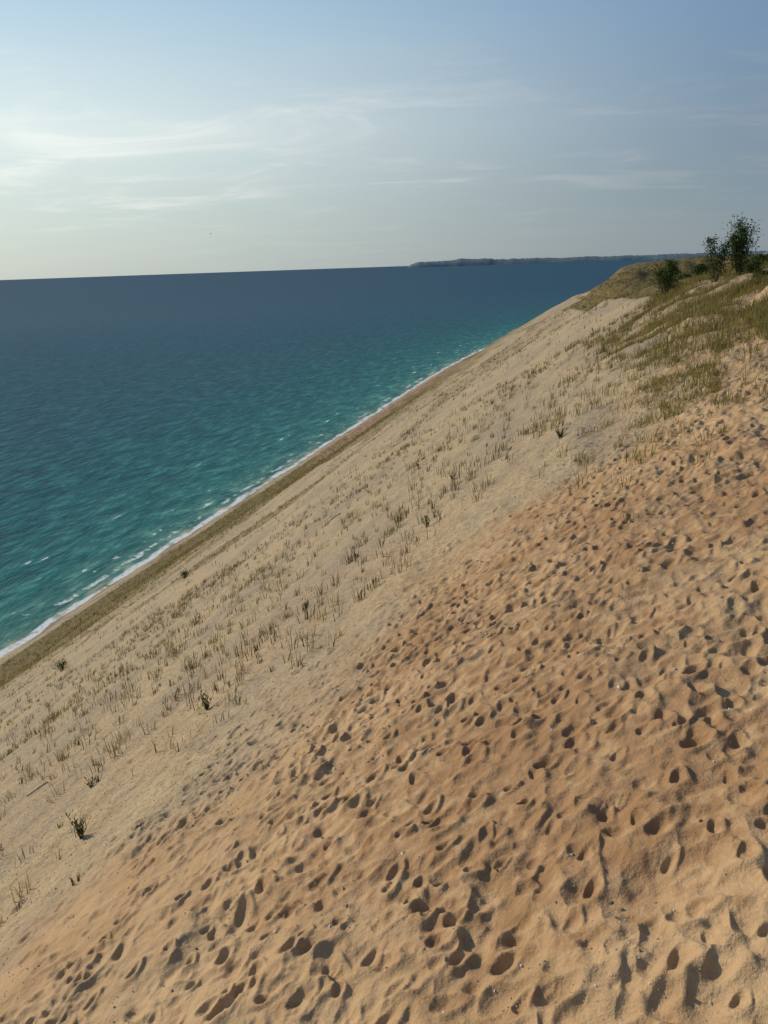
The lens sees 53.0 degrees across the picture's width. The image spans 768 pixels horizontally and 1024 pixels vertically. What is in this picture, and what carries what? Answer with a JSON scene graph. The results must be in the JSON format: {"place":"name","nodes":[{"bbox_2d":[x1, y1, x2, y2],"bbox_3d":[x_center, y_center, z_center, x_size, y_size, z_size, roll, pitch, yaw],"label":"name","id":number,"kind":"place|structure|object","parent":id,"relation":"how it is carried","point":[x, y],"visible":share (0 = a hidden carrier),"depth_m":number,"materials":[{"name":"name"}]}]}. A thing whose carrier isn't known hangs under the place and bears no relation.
{"place":"outdoors","nodes":[
{"label":"outdoors","id":0,"kind":"place"},
{"bbox_2d":[0,259,664,657],"bbox_3d":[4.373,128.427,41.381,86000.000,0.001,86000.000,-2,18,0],"label":"lake water","id":1,"kind":"structure","parent":0,"point":[144,419],"depth_m":975.23,"materials":[{"name":"teal liquid"}]},
{"bbox_2d":[0,254,767,1023],"bbox_3d":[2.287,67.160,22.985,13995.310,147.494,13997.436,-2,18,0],"label":"sand dune ground","id":2,"kind":"structure","parent":0,"point":[588,748],"depth_m":13.37,"materials":[{"name":"beige sand"}]},
{"bbox_2d":[26,781,47,795],"bbox_3d":[-11.985,9.564,26.593,0.755,0.404,0.092,-9,19,-21],"label":"driftwood","id":3,"kind":"object","parent":2,"relation":"on","point":[37,788],"visible":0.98,"depth_m":26.57,"materials":[{"name":"grey wood"}]},
{"bbox_2d":[52,656,69,671],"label":"slope shrub","id":4,"kind":"object","parent":2,"relation":"on","point":[60,664],"visible":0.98,"depth_m":89.38,"materials":[{"name":"green plant"}]},
{"bbox_2d":[65,812,90,838],"bbox_3d":[-7.300,7.489,18.339,0.619,0.685,0.335,-2,18,0],"label":"beach weed","id":5,"kind":"object","parent":2,"relation":"on","point":[80,830],"visible":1,"depth_m":18.36,"materials":[{"name":"green plant"}]},
{"bbox_2d":[83,776,94,787],"bbox_3d":[-8.555,7.835,22.397,0.388,0.467,0.318,-2,18,0],"label":"beach weed","id":6,"kind":"object","parent":2,"relation":"on","point":[91,783],"visible":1,"depth_m":22.43,"materials":[{"name":"green plant"}]},
{"bbox_2d":[180,567,191,578],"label":"slope shrub","id":7,"kind":"object","parent":2,"relation":"on","point":[184,574],"visible":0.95,"depth_m":118.27,"materials":[{"name":"green plant"}]},
{"bbox_2d":[198,685,215,709],"bbox_3d":[-5.290,5.607,22.991,0.517,0.702,0.525,-2,18,0],"label":"beach weed","id":8,"kind":"object","parent":2,"relation":"on","point":[206,704],"visible":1,"depth_m":22.99,"materials":[{"name":"green plant"}]},
{"bbox_2d":[0,252,767,923],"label":"beach grass","id":9,"kind":"structure","parent":2,"relation":"on","point":[754,314],"depth_m":41.60,"materials":[{"name":"green plant"}]},
{"bbox_2d":[0,352,767,1023],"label":"pebbles","id":10,"kind":"object","parent":2,"relation":"on","point":[354,712],"visible":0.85,"depth_m":18.43,"materials":[{"name":"stone"}]},
{"bbox_2d":[422,510,429,526],"bbox_3d":[1.640,0.285,29.005,0.341,0.657,0.596,11,22,36],"label":"beach weed","id":11,"kind":"object","parent":2,"relation":"on","point":[426,520],"visible":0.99,"depth_m":29.02,"materials":[{"name":"green plant"}]},
{"bbox_2d":[553,423,570,438],"bbox_3d":[6.922,-3.187,30.054,0.629,0.679,0.494,-2,18,0],"label":"beach weed","id":12,"kind":"object","parent":2,"relation":"on","point":[558,432],"visible":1,"depth_m":30.06,"materials":[{"name":"green plant"}]},
{"bbox_2d":[642,258,683,296],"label":"cottonwood bush","id":13,"kind":"object","parent":2,"relation":"on","point":[668,275],"visible":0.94,"depth_m":69.43,"materials":[{"name":"green plant"}]},
{"bbox_2d":[676,271,694,279],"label":"juniper shrub","id":14,"kind":"object","parent":2,"relation":"on","point":[685,275],"visible":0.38,"depth_m":316.17,"materials":[{"name":"green plant"}]},
{"bbox_2d":[688,263,713,276],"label":"juniper shrub","id":15,"kind":"object","parent":2,"relation":"on","point":[701,267],"visible":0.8,"depth_m":320.54,"materials":[{"name":"green plant"}]},
{"bbox_2d":[702,234,734,281],"bbox_3d":[26.823,-20.203,61.636,2.670,3.931,2.011,12,23,38],"label":"cottonwood tree","id":16,"kind":"object","parent":2,"relation":"on","point":[723,251],"visible":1,"depth_m":61.48,"materials":[{"name":"green plant"}]},
{"bbox_2d":[715,214,763,275],"bbox_3d":[28.319,-21.161,61.274,3.913,5.308,3.804,-2,18,0],"label":"cottonwood tree","id":17,"kind":"object","parent":2,"relation":"on","point":[741,243],"visible":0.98,"depth_m":61.11,"materials":[{"name":"green plant"}]},
{"bbox_2d":[741,259,764,272],"bbox_3d":[27.470,-18.272,57.360,1.669,1.223,1.966,13,23,38],"label":"juniper shrub","id":18,"kind":"object","parent":2,"relation":"on","point":[753,266],"visible":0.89,"depth_m":57.37,"materials":[{"name":"green plant"}]},
{"bbox_2d":[749,254,767,264],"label":"juniper shrub","id":19,"kind":"object","parent":2,"relation":"on","point":[764,257],"visible":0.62,"depth_m":327.27,"materials":[{"name":"green plant"}]},
{"bbox_2d":[750,268,767,279],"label":"juniper shrub","id":20,"kind":"object","parent":2,"relation":"on","point":[763,272],"visible":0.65,"depth_m":52.64,"materials":[{"name":"green plant"}]},
{"bbox_2d":[0,0,767,279],"label":"sky","id":21,"kind":"structure","parent":0,"point":[293,134],"materials":[{"name":"blue"}]},
{"bbox_2d":[407,251,766,267],"bbox_3d":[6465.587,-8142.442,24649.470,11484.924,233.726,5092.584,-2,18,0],"label":"distant island","id":22,"kind":"structure","parent":0,"point":[469,262],"depth_m":24418.35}
]}

